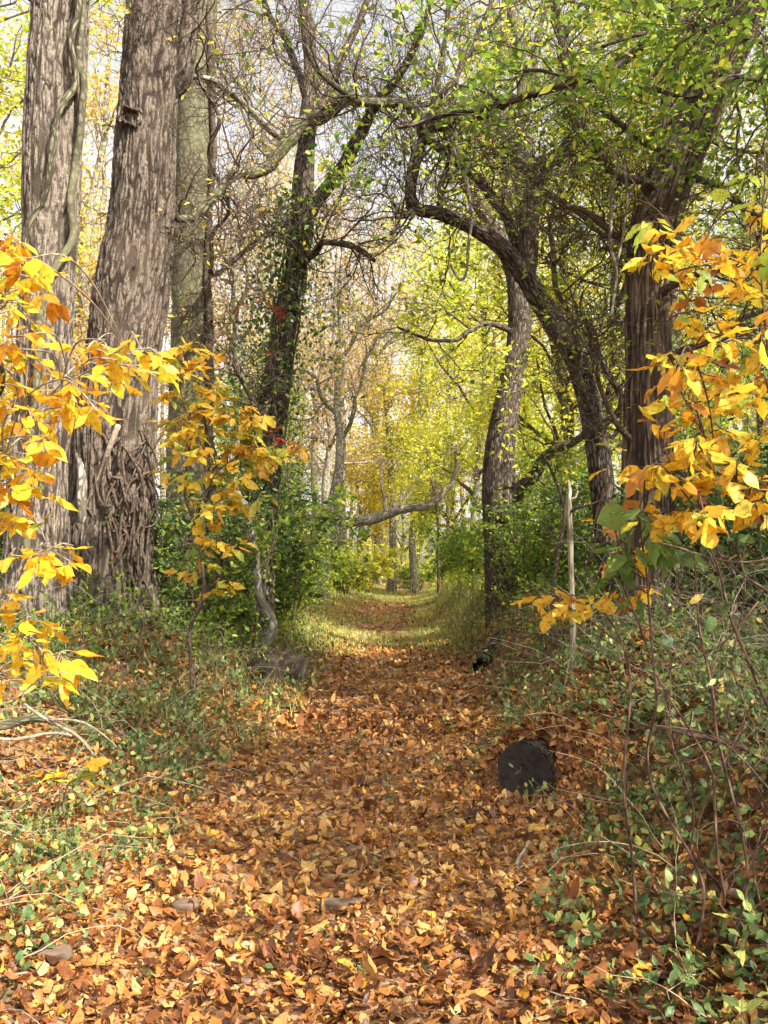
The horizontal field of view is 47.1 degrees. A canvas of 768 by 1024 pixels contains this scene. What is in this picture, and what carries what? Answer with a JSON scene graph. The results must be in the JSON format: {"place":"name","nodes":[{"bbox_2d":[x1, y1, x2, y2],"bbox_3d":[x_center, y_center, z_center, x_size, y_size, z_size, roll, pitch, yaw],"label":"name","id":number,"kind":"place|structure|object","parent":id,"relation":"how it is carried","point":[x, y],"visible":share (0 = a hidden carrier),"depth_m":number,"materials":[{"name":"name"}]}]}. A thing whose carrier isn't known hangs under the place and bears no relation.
{"place":"outdoors","nodes":[
{"label":"outdoors","id":0,"kind":"place"},
{"bbox_2d":[2,577,647,1023],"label":"path","id":1,"kind":"structure","parent":0,"point":[332,985],"depth_m":4.25,"materials":[{"name":"brown plant"}]},
{"bbox_2d":[4,574,763,751],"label":"grass","id":2,"kind":"structure","parent":1,"relation":"on","point":[380,591],"depth_m":18.39,"materials":[{"name":"green plant"}]},
{"bbox_2d":[0,558,767,1023],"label":"ground","id":3,"kind":"structure","parent":0,"point":[6,752],"depth_m":5.12,"materials":[{"name":"plant"}]},
{"bbox_2d":[0,0,90,632],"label":"tree","id":4,"kind":"object","parent":3,"relation":"on","point":[49,78],"visible":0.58,"depth_m":8.94,"materials":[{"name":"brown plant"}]},
{"bbox_2d":[22,0,81,320],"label":"climbing vine","id":5,"kind":"object","parent":4,"relation":"attached to","point":[68,96],"visible":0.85,"depth_m":8.88,"materials":[{"name":"brown plant"}]},
{"bbox_2d":[19,46,87,593],"bbox_3d":[-3.319,-1.976,8.868,0.550,5.587,0.221,1,-3,-18],"label":"climbing vine","id":6,"kind":"object","parent":4,"relation":"attached to","point":[73,232],"visible":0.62,"depth_m":8.93,"materials":[{"name":"brown plant"}]},
{"bbox_2d":[36,943,73,962],"bbox_3d":[-1.255,1.689,3.364,0.134,0.060,0.092,0,-3,0],"label":"stone","id":7,"kind":"object","parent":3,"relation":"on","point":[64,951],"visible":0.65,"depth_m":3.34,"materials":[{"name":"beige stone"}]},
{"bbox_2d":[0,6,111,398],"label":"tree","id":8,"kind":"object","parent":3,"relation":"on","point":[16,291],"visible":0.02,"depth_m":32.36,"materials":[{"name":"grey plant"}]},
{"bbox_2d":[14,756,110,827],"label":"sassafras sapling","id":9,"kind":"object","parent":3,"relation":"on","point":[93,764],"visible":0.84,"depth_m":4.57,"materials":[{"name":"yellow plant"}]},
{"bbox_2d":[0,0,125,555],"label":"tree","id":10,"kind":"object","parent":3,"relation":"on","point":[8,73],"visible":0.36,"depth_m":20.24,"materials":[{"name":"yellow plant"}]},
{"bbox_2d":[0,300,167,499],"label":"tree","id":11,"kind":"object","parent":3,"relation":"on","point":[74,359],"visible":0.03,"depth_m":18.62,"materials":[{"name":"beige plant"}]},
{"bbox_2d":[0,0,171,414],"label":"tree","id":12,"kind":"object","parent":3,"relation":"on","point":[83,282],"visible":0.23,"depth_m":25.02,"materials":[{"name":"yellow plant"}]},
{"bbox_2d":[3,30,171,415],"bbox_3d":[-11.344,-8.236,33.811,8.443,21.765,7.416,-1,-3,21],"label":"tree","id":13,"kind":"object","parent":3,"relation":"on","point":[102,186],"visible":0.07,"depth_m":33.99,"materials":[{"name":"beige plant"}]},
{"bbox_2d":[0,232,181,709],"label":"sassafras sapling","id":14,"kind":"object","parent":3,"relation":"on","point":[69,412],"visible":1,"depth_m":2.75,"materials":[{"name":"yellow plant"}]},
{"bbox_2d":[90,0,223,607],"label":"tree","id":15,"kind":"object","parent":3,"relation":"on","point":[194,468],"visible":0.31,"depth_m":12.98,"materials":[{"name":"grey plant"}]},
{"bbox_2d":[203,0,218,549],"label":"climbing vine","id":16,"kind":"object","parent":15,"relation":"attached to","point":[209,430],"visible":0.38,"depth_m":12.96,"materials":[{"name":"brown plant"}]},
{"bbox_2d":[68,0,268,628],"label":"tree","id":17,"kind":"object","parent":3,"relation":"on","point":[133,273],"visible":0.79,"depth_m":9.88,"materials":[{"name":"brown plant"}]},
{"bbox_2d":[72,424,120,523],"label":"climbing vine","id":18,"kind":"object","parent":17,"relation":"attached to","point":[82,500],"visible":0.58,"depth_m":9.56,"materials":[{"name":"grey plant"}]},
{"bbox_2d":[86,408,166,620],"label":"climbing vine","id":19,"kind":"object","parent":17,"relation":"attached to","point":[120,542],"visible":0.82,"depth_m":9.59,"materials":[{"name":"brown plant"}]},
{"bbox_2d":[102,441,288,646],"bbox_3d":[-2.426,0.350,10.596,2.848,2.461,2.168,2,-4,-33],"label":"shrub","id":20,"kind":"object","parent":3,"relation":"on","point":[168,536],"visible":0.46,"depth_m":10.39,"materials":[{"name":"green plant"}]},
{"bbox_2d":[158,23,273,447],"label":"tree","id":21,"kind":"object","parent":3,"relation":"on","point":[216,335],"visible":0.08,"depth_m":29.96,"materials":[{"name":"beige plant"}]},
{"bbox_2d":[143,337,307,711],"bbox_3d":[-1.447,0.151,7.823,1.473,3.716,1.896,0,-3,0],"label":"sassafras sapling","id":22,"kind":"object","parent":3,"relation":"on","point":[263,467],"visible":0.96,"depth_m":7.73,"materials":[{"name":"yellow plant"}]},
{"bbox_2d":[157,483,304,637],"bbox_3d":[-2.277,0.632,12.213,2.065,2.344,2.712,3,-4,-41],"label":"shrub","id":23,"kind":"object","parent":3,"relation":"on","point":[243,597],"visible":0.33,"depth_m":11.88,"materials":[{"name":"green plant"}]},
{"bbox_2d":[156,330,321,512],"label":"tree","id":24,"kind":"object","parent":3,"relation":"on","point":[230,441],"visible":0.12,"depth_m":19.19,"materials":[{"name":"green plant"}]},
{"bbox_2d":[166,104,337,467],"bbox_3d":[-5.433,-7.480,38.787,7.832,21.390,7.020,2,-4,-32],"label":"tree","id":25,"kind":"object","parent":3,"relation":"on","point":[288,185],"visible":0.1,"depth_m":39.20,"materials":[{"name":"yellow plant"}]},
{"bbox_2d":[229,439,277,655],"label":"twisted vine","id":26,"kind":"object","parent":3,"relation":"on","point":[269,637],"visible":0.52,"depth_m":11.69,"materials":[{"name":"grey plant"}]},
{"bbox_2d":[159,0,351,493],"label":"tree","id":27,"kind":"object","parent":3,"relation":"on","point":[235,317],"visible":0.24,"depth_m":26.50,"materials":[{"name":"beige plant"}]},
{"bbox_2d":[160,486,360,619],"bbox_3d":[-2.279,0.658,14.521,2.944,2.424,3.652,2,-4,-34],"label":"shrub","id":28,"kind":"object","parent":3,"relation":"on","point":[288,551],"visible":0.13,"depth_m":14.14,"materials":[{"name":"green plant"}]},
{"bbox_2d":[246,657,283,685],"bbox_3d":[-1.385,1.873,10.245,0.286,0.346,0.443,3,-4,-43],"label":"cut log","id":29,"kind":"object","parent":3,"relation":"on","point":[261,661],"visible":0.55,"depth_m":10.14,"materials":[{"name":"brown wood"}]},
{"bbox_2d":[235,295,296,646],"bbox_3d":[-1.716,-0.465,12.614,0.635,5.414,1.260,2,-4,-28],"label":"climbing vine","id":30,"kind":"object","parent":3,"relation":"on","point":[281,311],"visible":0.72,"depth_m":12.39,"materials":[{"name":"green plant"}]},
{"bbox_2d":[265,648,309,682],"bbox_3d":[-1.216,1.932,10.957,0.558,0.472,0.399,-1,-3,14],"label":"cut log","id":31,"kind":"object","parent":3,"relation":"on","point":[298,661],"visible":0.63,"depth_m":10.82,"materials":[{"name":"brown wood"}]},
{"bbox_2d":[226,478,369,610],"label":"shrub","id":32,"kind":"object","parent":3,"relation":"on","point":[363,532],"visible":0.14,"depth_m":21.41,"materials":[{"name":"green plant"}]},
{"bbox_2d":[213,3,396,459],"bbox_3d":[-3.972,-7.653,30.041,7.079,20.775,8.059,-2,-4,37],"label":"tree","id":33,"kind":"object","parent":3,"relation":"on","point":[319,273],"visible":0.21,"depth_m":30.48,"materials":[{"name":"beige plant"}]},
{"bbox_2d":[81,0,530,646],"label":"tree","id":34,"kind":"object","parent":3,"relation":"on","point":[303,166],"visible":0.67,"depth_m":11.82,"materials":[{"name":"brown plant"}]},
{"bbox_2d":[171,169,378,649],"bbox_3d":[-1.593,-1.320,12.866,3.969,7.890,3.864,-2,-4,36],"label":"ivy","id":35,"kind":"object","parent":34,"relation":"attached to","point":[282,269],"visible":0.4,"depth_m":12.93,"materials":[{"name":"green plant"}]},
{"bbox_2d":[278,462,335,633],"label":"sapling","id":36,"kind":"object","parent":3,"relation":"on","point":[316,553],"visible":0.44,"depth_m":15.97,"materials":[{"name":"green plant"}]},
{"bbox_2d":[278,445,338,552],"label":"tree","id":37,"kind":"object","parent":3,"relation":"on","point":[300,488],"visible":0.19,"depth_m":26.81,"materials":[{"name":"green plant"}]},
{"bbox_2d":[288,533,338,621],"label":"shrub","id":38,"kind":"object","parent":3,"relation":"on","point":[319,573],"visible":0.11,"depth_m":20.96,"materials":[{"name":"green plant"}]},
{"bbox_2d":[273,511,357,623],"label":"shrub","id":39,"kind":"object","parent":3,"relation":"on","point":[308,578],"visible":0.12,"depth_m":16.17,"materials":[{"name":"green plant"}]},
{"bbox_2d":[255,151,396,512],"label":"tree","id":40,"kind":"object","parent":3,"relation":"on","point":[329,464],"visible":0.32,"depth_m":38.72,"materials":[{"name":"beige plant"}]},
{"bbox_2d":[260,195,393,537],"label":"tree","id":41,"kind":"object","parent":3,"relation":"on","point":[312,465],"visible":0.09,"depth_m":58.24,"materials":[{"name":"beige plant"}]},
{"bbox_2d":[225,184,468,606],"bbox_3d":[-1.076,-3.229,26.246,7.429,12.486,4.258,-1,-3,13],"label":"tree","id":42,"kind":"object","parent":3,"relation":"on","point":[337,478],"visible":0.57,"depth_m":26.08,"materials":[{"name":"brown plant"}]},
{"bbox_2d":[317,543,379,594],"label":"shrub","id":43,"kind":"object","parent":3,"relation":"on","point":[346,578],"visible":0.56,"depth_m":32.99,"materials":[{"name":"green plant"}]},
{"bbox_2d":[288,150,414,553],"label":"tree","id":44,"kind":"object","parent":3,"relation":"on","point":[344,532],"visible":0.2,"depth_m":42.16,"materials":[{"name":"beige plant"}]},
{"bbox_2d":[316,413,411,570],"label":"tree","id":45,"kind":"object","parent":3,"relation":"on","point":[370,509],"visible":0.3,"depth_m":46.57,"materials":[{"name":"yellow plant"}]},
{"bbox_2d":[335,537,406,592],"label":"shrub","id":46,"kind":"object","parent":3,"relation":"on","point":[378,564],"visible":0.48,"depth_m":37.50,"materials":[{"name":"yellow plant"}]},
{"bbox_2d":[319,185,443,582],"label":"tree","id":47,"kind":"object","parent":3,"relation":"on","point":[377,541],"visible":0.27,"depth_m":50.51,"materials":[{"name":"yellow plant"}]},
{"bbox_2d":[281,585,484,652],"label":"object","id":48,"kind":"object","parent":3,"relation":"on","point":[388,626],"visible":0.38,"depth_m":22.59,"materials":[{"name":"plant"}]},
{"bbox_2d":[0,589,767,1023],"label":"fallen leaves","id":49,"kind":"object","parent":3,"relation":"on","point":[356,947],"depth_m":4.31,"materials":[{"name":"orange plant"}]},
{"bbox_2d":[23,703,117,757],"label":"fallen branch","id":50,"kind":"object","parent":49,"relation":"on","point":[40,715],"visible":0.95,"depth_m":4.96,"materials":[{"name":"beige wood"}]},
{"bbox_2d":[632,723,767,766],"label":"fallen branch","id":51,"kind":"object","parent":49,"relation":"on","point":[708,738],"visible":0.56,"depth_m":3.85,"materials":[{"name":"wood"}]},
{"bbox_2d":[0,569,767,1023],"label":"ground cover","id":52,"kind":"object","parent":3,"relation":"on","point":[688,959],"visible":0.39,"depth_m":5.03,"materials":[{"name":"green plant"}]},
{"bbox_2d":[0,544,767,690],"bbox_3d":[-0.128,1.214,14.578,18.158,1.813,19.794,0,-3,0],"label":"undergrowth","id":53,"kind":"object","parent":3,"relation":"on","point":[207,614],"visible":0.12,"depth_m":9.42,"materials":[{"name":"green plant"}]},
{"bbox_2d":[0,0,767,554],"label":"woods","id":54,"kind":"object","parent":3,"relation":"on","point":[386,538],"visible":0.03,"depth_m":65.88,"materials":[{"name":"yellow plant"}]},
{"bbox_2d":[0,562,767,1023],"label":"dry stems","id":55,"kind":"object","parent":3,"relation":"on","point":[326,690],"visible":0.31,"depth_m":5.67,"materials":[{"name":"brown plant"}]},
{"bbox_2d":[333,350,450,592],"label":"tree","id":56,"kind":"object","parent":3,"relation":"on","point":[392,532],"visible":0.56,"depth_m":41.88,"materials":[{"name":"yellow plant"}]},
{"bbox_2d":[354,445,450,584],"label":"tree","id":57,"kind":"object","parent":3,"relation":"on","point":[403,536],"visible":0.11,"depth_m":49.71,"materials":[{"name":"yellow plant"}]},
{"bbox_2d":[325,439,481,599],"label":"tree","id":58,"kind":"object","parent":3,"relation":"on","point":[385,513],"visible":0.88,"depth_m":27.96,"materials":[{"name":"grey plant"}]},
{"bbox_2d":[384,556,441,592],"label":"shrub","id":59,"kind":"object","parent":3,"relation":"on","point":[406,572],"visible":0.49,"depth_m":42.59,"materials":[{"name":"green plant"}]},
{"bbox_2d":[330,195,520,548],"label":"tree","id":60,"kind":"object","parent":3,"relation":"on","point":[446,418],"visible":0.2,"depth_m":45.87,"materials":[{"name":"yellow plant"}]},
{"bbox_2d":[370,284,481,593],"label":"tree","id":61,"kind":"object","parent":3,"relation":"on","point":[413,563],"visible":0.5,"depth_m":41.09,"materials":[{"name":"yellow plant"}]},
{"bbox_2d":[379,234,473,580],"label":"tree","id":62,"kind":"object","parent":3,"relation":"on","point":[422,554],"visible":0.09,"depth_m":54.05,"materials":[{"name":"yellow plant"}]},
{"bbox_2d":[378,385,485,585],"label":"tree","id":63,"kind":"object","parent":3,"relation":"on","point":[446,514],"visible":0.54,"depth_m":37.18,"materials":[{"name":"yellow plant"}]},
{"bbox_2d":[406,463,457,595],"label":"sapling","id":64,"kind":"object","parent":3,"relation":"on","point":[430,530],"visible":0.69,"depth_m":29.96,"materials":[{"name":"green plant"}]},
{"bbox_2d":[423,527,483,578],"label":"shrub","id":65,"kind":"object","parent":3,"relation":"on","point":[449,560],"visible":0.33,"depth_m":26.42,"materials":[{"name":"green plant"}]},
{"bbox_2d":[156,546,750,641],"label":"undergrowth","id":66,"kind":"object","parent":3,"relation":"on","point":[462,578],"depth_m":19.25,"materials":[{"name":"green plant"}]},
{"bbox_2d":[155,468,752,589],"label":"undergrowth","id":67,"kind":"object","parent":3,"relation":"on","point":[406,562],"visible":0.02,"depth_m":51.13,"materials":[{"name":"yellow plant"}]},
{"bbox_2d":[292,0,624,628],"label":"tree","id":68,"kind":"object","parent":3,"relation":"on","point":[499,468],"visible":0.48,"depth_m":14.77,"materials":[{"name":"green plant"}]},
{"bbox_2d":[435,506,483,589],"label":"shrub","id":69,"kind":"object","parent":3,"relation":"on","point":[461,548],"visible":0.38,"depth_m":20.86,"materials":[{"name":"green plant"}]},
{"bbox_2d":[208,0,747,596],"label":"tree","id":70,"kind":"object","parent":3,"relation":"on","point":[518,256],"visible":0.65,"depth_m":10.76,"materials":[{"name":"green plant"}]},
{"bbox_2d":[449,129,472,280],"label":"hanging vine","id":71,"kind":"object","parent":70,"relation":"hanging from","point":[469,235],"visible":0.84,"depth_m":10.80,"materials":[{"name":"brown plant"}]},
{"bbox_2d":[356,63,621,561],"bbox_3d":[3.248,-6.127,30.718,9.887,17.583,9.410,1,-3,-25],"label":"tree","id":72,"kind":"object","parent":3,"relation":"on","point":[477,467],"visible":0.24,"depth_m":29.27,"materials":[{"name":"yellow plant"}]},
{"bbox_2d":[452,327,585,520],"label":"tree","id":73,"kind":"object","parent":3,"relation":"on","point":[536,424],"visible":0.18,"depth_m":24.53,"materials":[{"name":"green plant"}]},
{"bbox_2d":[498,737,557,800],"bbox_3d":[1.305,1.698,6.164,0.417,0.441,1.295,-2,-4,39],"label":"cut log","id":74,"kind":"object","parent":3,"relation":"on","point":[531,761],"visible":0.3,"depth_m":5.67,"materials":[{"name":"black wood"}]},
{"bbox_2d":[475,480,594,603],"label":"shrub","id":75,"kind":"object","parent":3,"relation":"on","point":[512,560],"visible":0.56,"depth_m":13.09,"materials":[{"name":"green plant"}]},
{"bbox_2d":[450,474,619,580],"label":"shrub","id":76,"kind":"object","parent":3,"relation":"on","point":[471,550],"visible":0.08,"depth_m":16.69,"materials":[{"name":"green plant"}]},
{"bbox_2d":[303,0,767,247],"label":"tree","id":77,"kind":"object","parent":3,"relation":"on","point":[691,56],"visible":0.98,"depth_m":7.30,"materials":[{"name":"green plant"}]},
{"bbox_2d":[507,429,585,667],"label":"sapling","id":78,"kind":"object","parent":3,"relation":"on","point":[557,548],"visible":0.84,"depth_m":8.95,"materials":[{"name":"green plant"}]},
{"bbox_2d":[517,430,590,557],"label":"tree","id":79,"kind":"object","parent":3,"relation":"on","point":[578,473],"visible":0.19,"depth_m":15.62,"materials":[{"name":"green plant"}]},
{"bbox_2d":[509,440,662,938],"bbox_3d":[0.864,0.822,3.527,0.617,2.256,0.496,1,-3,-17],"label":"sassafras sapling","id":80,"kind":"object","parent":3,"relation":"on","point":[584,611],"visible":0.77,"depth_m":3.55,"materials":[{"name":"plant"}]},
{"bbox_2d":[566,480,605,673],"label":"dead sapling","id":81,"kind":"object","parent":3,"relation":"on","point":[569,511],"visible":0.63,"depth_m":7.47,"materials":[{"name":"brown wood"}]},
{"bbox_2d":[495,438,682,595],"bbox_3d":[2.801,0.205,12.178,2.712,2.344,2.065,-3,-4,43],"label":"shrub","id":82,"kind":"object","parent":3,"relation":"on","point":[579,555],"visible":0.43,"depth_m":12.19,"materials":[{"name":"green plant"}]},
{"bbox_2d":[417,0,767,504],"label":"tree","id":83,"kind":"object","parent":3,"relation":"on","point":[563,392],"visible":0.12,"depth_m":20.88,"materials":[{"name":"green plant"}]},
{"bbox_2d":[493,464,691,580],"bbox_3d":[3.549,0.336,13.963,2.591,2.133,3.213,3,-4,-40],"label":"shrub","id":84,"kind":"object","parent":3,"relation":"on","point":[580,468],"visible":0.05,"depth_m":13.91,"materials":[{"name":"green plant"}]},
{"bbox_2d":[474,0,767,626],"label":"tree","id":85,"kind":"object","parent":3,"relation":"on","point":[644,446],"visible":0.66,"depth_m":8.83,"materials":[{"name":"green plant"}]},
{"bbox_2d":[608,151,619,319],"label":"hanging vine","id":86,"kind":"object","parent":85,"relation":"hanging from","point":[610,232],"visible":0.94,"depth_m":8.38,"materials":[{"name":"grey plant"}]},
{"bbox_2d":[498,0,757,456],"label":"tree","id":87,"kind":"object","parent":3,"relation":"on","point":[593,264],"visible":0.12,"depth_m":18.87,"materials":[{"name":"green plant"}]},
{"bbox_2d":[524,527,767,694],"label":"bramble","id":88,"kind":"object","parent":3,"relation":"on","point":[663,601],"visible":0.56,"depth_m":6.74,"materials":[{"name":"green plant"}]},
{"bbox_2d":[584,491,709,967],"bbox_3d":[0.956,0.912,3.167,0.357,1.968,0.608,-3,-4,43],"label":"green sapling","id":89,"kind":"object","parent":3,"relation":"on","point":[613,515],"visible":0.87,"depth_m":3.18,"materials":[{"name":"plant"}]},
{"bbox_2d":[527,435,767,955],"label":"bramble","id":90,"kind":"object","parent":3,"relation":"on","point":[668,640],"visible":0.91,"depth_m":3.19,"materials":[{"name":"plant"}]},
{"bbox_2d":[616,0,680,609],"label":"tree","id":91,"kind":"object","parent":3,"relation":"on","point":[623,461],"visible":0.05,"depth_m":10.45,"materials":[{"name":"brown wood"}]},
{"bbox_2d":[539,80,767,286],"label":"green sapling","id":92,"kind":"object","parent":3,"relation":"on","point":[716,195],"visible":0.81,"depth_m":3.15,"materials":[{"name":"plant"}]},
{"bbox_2d":[541,0,767,478],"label":"tree","id":93,"kind":"object","parent":3,"relation":"on","point":[675,338],"visible":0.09,"depth_m":17.59,"materials":[{"name":"green plant"}]},
{"bbox_2d":[574,434,767,606],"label":"shrub","id":94,"kind":"object","parent":3,"relation":"on","point":[684,538],"visible":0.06,"depth_m":9.87,"materials":[{"name":"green plant"}]},
{"bbox_2d":[608,326,765,573],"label":"tree","id":95,"kind":"object","parent":3,"relation":"on","point":[680,436],"visible":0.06,"depth_m":12.14,"materials":[{"name":"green plant"}]},
{"bbox_2d":[617,141,767,591],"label":"sassafras sapling","id":96,"kind":"object","parent":3,"relation":"on","point":[745,511],"visible":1,"depth_m":2.97,"materials":[{"name":"plant"}]},
{"bbox_2d":[640,388,767,632],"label":"shrub","id":97,"kind":"object","parent":3,"relation":"on","point":[763,549],"visible":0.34,"depth_m":7.98,"materials":[{"name":"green plant"}]},
{"bbox_2d":[687,24,767,376],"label":"tree","id":98,"kind":"object","parent":3,"relation":"on","point":[758,112],"visible":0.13,"depth_m":15.11,"materials":[{"name":"green plant"}]},
{"bbox_2d":[688,143,767,543],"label":"tree","id":99,"kind":"object","parent":3,"relation":"on","point":[758,422],"visible":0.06,"depth_m":25.98,"materials":[{"name":"green plant"}]},
{"bbox_2d":[0,0,767,517],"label":"woods","id":100,"kind":"object","parent":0,"point":[474,322],"depth_m":54.20,"materials":[{"name":"yellow plant"}]},
{"bbox_2d":[0,0,767,559],"label":"sky","id":101,"kind":"structure","parent":0,"point":[346,8],"materials":[{"name":"white"}]},
{"bbox_2d":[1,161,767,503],"bbox_3d":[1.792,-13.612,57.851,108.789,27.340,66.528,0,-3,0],"label":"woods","id":102,"kind":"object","parent":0,"point":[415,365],"visible":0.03,"depth_m":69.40,"materials":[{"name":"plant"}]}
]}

